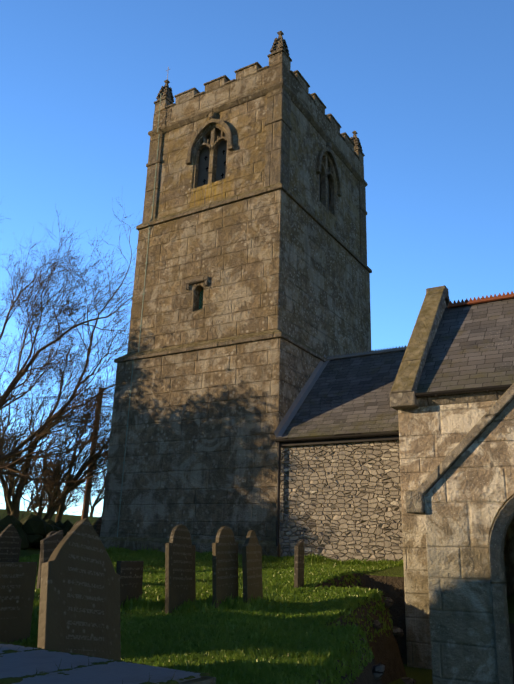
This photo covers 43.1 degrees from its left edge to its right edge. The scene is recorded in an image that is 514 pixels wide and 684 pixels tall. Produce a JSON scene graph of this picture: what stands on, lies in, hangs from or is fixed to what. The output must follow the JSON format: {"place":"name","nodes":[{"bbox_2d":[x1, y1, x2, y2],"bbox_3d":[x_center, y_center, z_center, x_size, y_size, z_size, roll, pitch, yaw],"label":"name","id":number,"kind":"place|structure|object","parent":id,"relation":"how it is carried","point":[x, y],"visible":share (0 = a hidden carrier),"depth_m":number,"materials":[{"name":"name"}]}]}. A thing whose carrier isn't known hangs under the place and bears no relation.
{"place":"outdoors","nodes":[
{"label":"outdoors","id":0,"kind":"place"},
{"bbox_2d":[81,387,101,519],"bbox_3d":[-9.548,6.974,37.653,1.489,8.835,0.492,-26,-32,56],"label":"telegraph pole","id":1,"kind":"object","parent":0,"point":[85,512],"visible":0.07,"depth_m":37.18,"materials":[{"name":"brown wood"}]},
{"bbox_2d":[6,544,403,683],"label":"grass","id":2,"kind":"structure","parent":0,"point":[238,654],"depth_m":8.05,"materials":[{"name":"green plant"}]},
{"bbox_2d":[0,509,513,683],"bbox_3d":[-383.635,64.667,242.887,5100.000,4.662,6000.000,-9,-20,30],"label":"ground","id":3,"kind":"structure","parent":0,"point":[389,651],"depth_m":9.79,"materials":[{"name":"green plant"}]},
{"bbox_2d":[0,524,21,561],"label":"headstone","id":4,"kind":"object","parent":3,"relation":"on","point":[10,542],"visible":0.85,"depth_m":13.66,"materials":[{"name":"stone"}]},
{"bbox_2d":[0,374,35,491],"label":"tree","id":5,"kind":"object","parent":3,"relation":"on","point":[11,423],"visible":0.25,"depth_m":31.18,"materials":[{"name":"brown plant"}]},
{"bbox_2d":[0,562,36,642],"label":"gravestone","id":6,"kind":"object","parent":3,"relation":"on","point":[17,584],"visible":0.58,"depth_m":7.18,"materials":[{"name":"stone"}]},
{"bbox_2d":[2,417,58,495],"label":"distant tree","id":7,"kind":"object","parent":3,"relation":"on","point":[19,469],"visible":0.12,"depth_m":53.65,"materials":[{"name":"brown plant"}]},
{"bbox_2d":[27,483,46,510],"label":"distant tree","id":8,"kind":"object","parent":3,"relation":"on","point":[35,506],"visible":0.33,"depth_m":73.27,"materials":[{"name":"brown plant"}]},
{"bbox_2d":[36,531,56,588],"bbox_3d":[-3.604,3.973,11.396,0.070,1.294,0.550,-14,-28,22],"label":"headstone","id":9,"kind":"object","parent":3,"relation":"on","point":[38,578],"visible":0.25,"depth_m":11.14,"materials":[{"name":"stone"}]},
{"bbox_2d":[0,513,96,549],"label":"hedge bank","id":10,"kind":"structure","parent":3,"relation":"on","point":[33,531],"depth_m":23.15,"materials":[{"name":"green plant"}]},
{"bbox_2d":[40,530,62,583],"bbox_3d":[-2.943,3.414,9.357,0.070,1.348,0.420,-11,-16,21],"label":"gravestone","id":11,"kind":"object","parent":3,"relation":"on","point":[49,544],"visible":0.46,"depth_m":9.36,"materials":[{"name":"stone"}]},
{"bbox_2d":[0,326,111,519],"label":"tree","id":12,"kind":"object","parent":3,"relation":"on","point":[13,509],"visible":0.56,"depth_m":29.24,"materials":[{"name":"brown plant"}]},
{"bbox_2d":[43,433,77,510],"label":"distant tree","id":13,"kind":"object","parent":3,"relation":"on","point":[61,479],"visible":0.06,"depth_m":69.40,"materials":[{"name":"brown plant"}]},
{"bbox_2d":[23,402,111,519],"bbox_3d":[-7.858,5.622,31.648,6.402,8.441,6.109,0,-18,7],"label":"tree","id":14,"kind":"object","parent":3,"relation":"on","point":[96,460],"visible":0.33,"depth_m":30.47,"materials":[{"name":"brown plant"}]},
{"bbox_2d":[26,371,114,522],"bbox_3d":[-8.194,5.380,32.437,5.516,9.171,4.888,12,-20,-29],"label":"tree","id":15,"kind":"object","parent":3,"relation":"on","point":[59,514],"visible":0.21,"depth_m":31.57,"materials":[{"name":"brown plant"}]},
{"bbox_2d":[0,198,142,521],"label":"tree","id":16,"kind":"object","parent":3,"relation":"on","point":[22,371],"visible":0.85,"depth_m":26.95,"materials":[{"name":"brown plant"}]},
{"bbox_2d":[63,476,82,514],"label":"distant tree","id":17,"kind":"object","parent":3,"relation":"on","point":[68,503],"visible":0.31,"depth_m":86.00,"materials":[{"name":"brown plant"}]},
{"bbox_2d":[37,518,120,659],"bbox_3d":[-1.545,2.456,5.754,0.090,1.807,0.950,-21,-33,21],"label":"gravestone","id":18,"kind":"object","parent":3,"relation":"on","point":[79,608],"visible":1,"depth_m":5.79,"materials":[{"name":"stone"}]},
{"bbox_2d":[80,448,106,516],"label":"distant tree","id":19,"kind":"object","parent":3,"relation":"on","point":[98,499],"visible":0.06,"depth_m":70.86,"materials":[{"name":"brown plant"}]},
{"bbox_2d":[94,517,101,536],"bbox_3d":[-5.145,6.423,21.164,0.080,1.447,0.550,-5,-19,21],"label":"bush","id":20,"kind":"object","parent":3,"relation":"on","point":[97,527],"visible":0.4,"depth_m":21.15,"materials":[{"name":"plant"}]},
{"bbox_2d":[116,561,143,606],"bbox_3d":[-1.851,3.663,9.377,0.080,0.970,0.500,-11,-22,30],"label":"gravestone","id":21,"kind":"object","parent":3,"relation":"on","point":[130,573],"visible":0.4,"depth_m":9.41,"materials":[{"name":"stone"}]},
{"bbox_2d":[117,95,160,536],"bbox_3d":[-3.785,-1.042,21.063,0.090,16.820,0.371,-9,-20,30],"label":"lightning conductor","id":22,"kind":"object","parent":3,"relation":"on","point":[130,390],"visible":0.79,"depth_m":20.98,"materials":[{"name":"orange metal"}]},
{"bbox_2d":[165,525,195,613],"bbox_3d":[-1.082,3.363,9.245,0.070,1.493,0.660,-14,-25,25],"label":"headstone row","id":23,"kind":"object","parent":3,"relation":"on","point":[180,585],"visible":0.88,"depth_m":9.23,"materials":[{"name":"stone"}]},
{"bbox_2d":[178,676,215,683],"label":"stone slab","id":24,"kind":"structure","parent":3,"relation":"on","point":[206,680],"depth_m":4.00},
{"bbox_2d":[0,644,200,683],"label":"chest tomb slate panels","id":25,"kind":"object","parent":24,"relation":"on","point":[21,664],"visible":0.8,"depth_m":4.07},
{"bbox_2d":[0,641,209,683],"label":"chest tomb moss","id":26,"kind":"object","parent":25,"relation":"on","point":[9,680],"visible":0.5,"depth_m":4.04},
{"bbox_2d":[99,337,320,556],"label":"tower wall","id":27,"kind":"structure","parent":3,"relation":"on","point":[201,459],"depth_m":18.28,"materials":[{"name":"stone"}]},
{"bbox_2d":[127,189,370,356],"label":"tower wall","id":28,"kind":"structure","parent":27,"relation":"on","point":[281,260],"depth_m":20.30,"materials":[{"name":"stone"}]},
{"bbox_2d":[186,276,208,310],"bbox_3d":[-1.828,-1.427,20.133,0.820,1.070,0.230,-9,-20,30],"label":"window hood mould","id":29,"kind":"object","parent":28,"relation":"on","point":[205,280],"visible":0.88,"depth_m":20.15,"materials":[{"name":"stone"}]},
{"bbox_2d":[199,289,203,308],"bbox_3d":[-1.648,-1.274,20.299,0.460,0.930,0.030,-9,-20,30],"label":"window reveal","id":30,"kind":"object","parent":28,"relation":"attached to","point":[201,300],"depth_m":20.36,"materials":[{"name":"grey stone"}]},
{"bbox_2d":[114,80,371,362],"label":"tower string courses","id":31,"kind":"object","parent":28,"relation":"on","point":[281,95],"visible":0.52,"depth_m":20.79,"materials":[{"name":"grey stone"}]},
{"bbox_2d":[156,95,359,257],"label":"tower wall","id":32,"kind":"structure","parent":28,"relation":"on","point":[245,122],"depth_m":21.79,"materials":[{"name":"stone"}]},
{"bbox_2d":[185,112,234,188],"bbox_3d":[-1.499,-6.445,21.792,1.900,2.756,0.425,-9,-20,30],"label":"window tracery","id":33,"kind":"object","parent":32,"relation":"on","point":[214,142],"visible":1,"depth_m":21.87,"materials":[{"name":"stone"}]},
{"bbox_2d":[197,130,226,186],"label":"belfry louvers","id":34,"kind":"object","parent":32,"relation":"on","point":[203,164],"depth_m":21.92,"materials":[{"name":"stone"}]},
{"bbox_2d":[203,150,225,183],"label":"louver openings","id":35,"kind":"object","parent":34,"relation":"attached to","point":[223,151],"visible":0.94,"depth_m":21.82,"materials":[{"name":"black"}]},
{"bbox_2d":[319,174,328,209],"bbox_3d":[2.253,-5.653,23.207,0.050,2.330,1.500,-9,-20,30],"label":"belfry louvre","id":36,"kind":"object","parent":32,"relation":"attached to","point":[328,191],"visible":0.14,"depth_m":23.50,"materials":[{"name":"stone"}]},
{"bbox_2d":[316,141,341,216],"bbox_3d":[2.454,-5.886,23.157,0.425,2.756,1.900,-9,-20,30],"label":"window tracery","id":37,"kind":"object","parent":32,"relation":"on","point":[324,169],"visible":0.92,"depth_m":23.32,"materials":[{"name":"stone"}]},
{"bbox_2d":[212,526,237,607],"bbox_3d":[-0.447,3.374,9.269,0.070,1.444,0.540,-12,-20,31],"label":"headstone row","id":38,"kind":"object","parent":3,"relation":"on","point":[224,565],"visible":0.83,"depth_m":9.26,"materials":[{"name":"stone"}]},
{"bbox_2d":[242,530,262,603],"bbox_3d":[-0.062,3.470,9.486,0.070,1.398,0.500,-10,-19,25],"label":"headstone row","id":39,"kind":"object","parent":3,"relation":"on","point":[252,566],"visible":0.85,"depth_m":9.47,"materials":[{"name":"stone"}]},
{"bbox_2d":[294,539,303,587],"bbox_3d":[0.712,3.919,11.004,0.080,1.127,0.220,-9,-20,30],"label":"headstone","id":40,"kind":"object","parent":3,"relation":"on","point":[299,564],"visible":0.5,"depth_m":11.00,"materials":[{"name":"stone"}]},
{"bbox_2d":[279,440,402,561],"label":"nave walls","id":41,"kind":"structure","parent":3,"relation":"on","point":[341,501],"depth_m":15.62,"materials":[{"name":"grey stone"}]},
{"bbox_2d":[275,432,398,556],"bbox_3d":[6.862,3.234,12.572,15.000,3.590,0.240,-9,-20,30],"label":"gutter and downpipe","id":42,"kind":"object","parent":41,"relation":"attached to","point":[387,436],"visible":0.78,"depth_m":16.14,"materials":[{"name":"black metal"}]},
{"bbox_2d":[276,350,405,439],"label":"roof","id":43,"kind":"structure","parent":41,"relation":"on","point":[349,396],"depth_m":17.37,"materials":[{"name":"grey stone"}]},
{"bbox_2d":[274,355,329,436],"bbox_3d":[1.365,1.413,18.457,0.160,3.042,3.148,-9,-20,30],"label":"nave lead flashing","id":44,"kind":"object","parent":43,"relation":"on","point":[286,420],"visible":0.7,"depth_m":18.21,"materials":[{"name":"grey metal"}]},
{"bbox_2d":[327,345,406,359],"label":"ridge tiles","id":45,"kind":"object","parent":43,"relation":"on","point":[384,350],"visible":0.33,"depth_m":19.44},
{"bbox_2d":[372,597,415,683],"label":"rocks","id":46,"kind":"object","parent":3,"relation":"on","point":[378,670],"visible":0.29,"depth_m":9.52,"materials":[{"name":"grey stone"}]},
{"bbox_2d":[398,300,496,668],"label":"aisle walls","id":47,"kind":"structure","parent":3,"relation":"on","point":[431,438],"depth_m":11.63,"materials":[{"name":"beige stone"}]},
{"bbox_2d":[415,384,511,396],"bbox_3d":[8.183,0.188,8.942,12.280,0.080,0.145,-9,-20,30],"label":"gutter","id":48,"kind":"object","parent":47,"relation":"attached to","point":[466,390],"visible":1,"depth_m":11.55,"materials":[{"name":"black metal"}]},
{"bbox_2d":[416,298,513,392],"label":"roof","id":49,"kind":"structure","parent":47,"relation":"on","point":[472,345],"depth_m":12.88,"materials":[{"name":"grey stone"}]},
{"bbox_2d":[448,291,513,307],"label":"ridge tiles","id":50,"kind":"object","parent":49,"relation":"on","point":[478,300],"visible":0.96,"depth_m":14.62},
{"bbox_2d":[424,399,513,683],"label":"porch walls","id":51,"kind":"structure","parent":3,"relation":"on","point":[469,494],"depth_m":8.20,"materials":[{"name":"grey stone"}]},
{"bbox_2d":[405,383,513,683],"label":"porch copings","id":52,"kind":"object","parent":51,"relation":"on","point":[414,502],"visible":0.92,"depth_m":8.05,"materials":[{"name":"grey stone"}]},
{"bbox_2d":[0,0,513,516],"label":"sky","id":53,"kind":"structure","parent":0,"point":[426,87],"materials":[{"name":"blue"}]},
{"bbox_2d":[152,52,363,178],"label":"parapet","id":54,"kind":"structure","parent":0,"point":[247,81],"depth_m":22.47,"materials":[{"name":"grey stone"}]},
{"bbox_2d":[154,49,364,158],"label":"tower parapet copings","id":55,"kind":"object","parent":54,"relation":"on","point":[258,70],"visible":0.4,"depth_m":22.71,"materials":[{"name":"grey stone"}]},
{"bbox_2d":[156,31,362,150],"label":"pinnacles","id":56,"kind":"object","parent":54,"relation":"on","point":[279,43],"visible":0.5,"depth_m":23.97,"materials":[{"name":"grey stone"}]},
{"bbox_2d":[390,285,507,410],"bbox_3d":[9.431,-0.467,11.714,12.770,3.360,5.626,-9,-20,30],"label":"coping","id":57,"kind":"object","parent":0,"point":[405,385],"depth_m":12.66,"materials":[{"name":"grey stone"}]}
]}

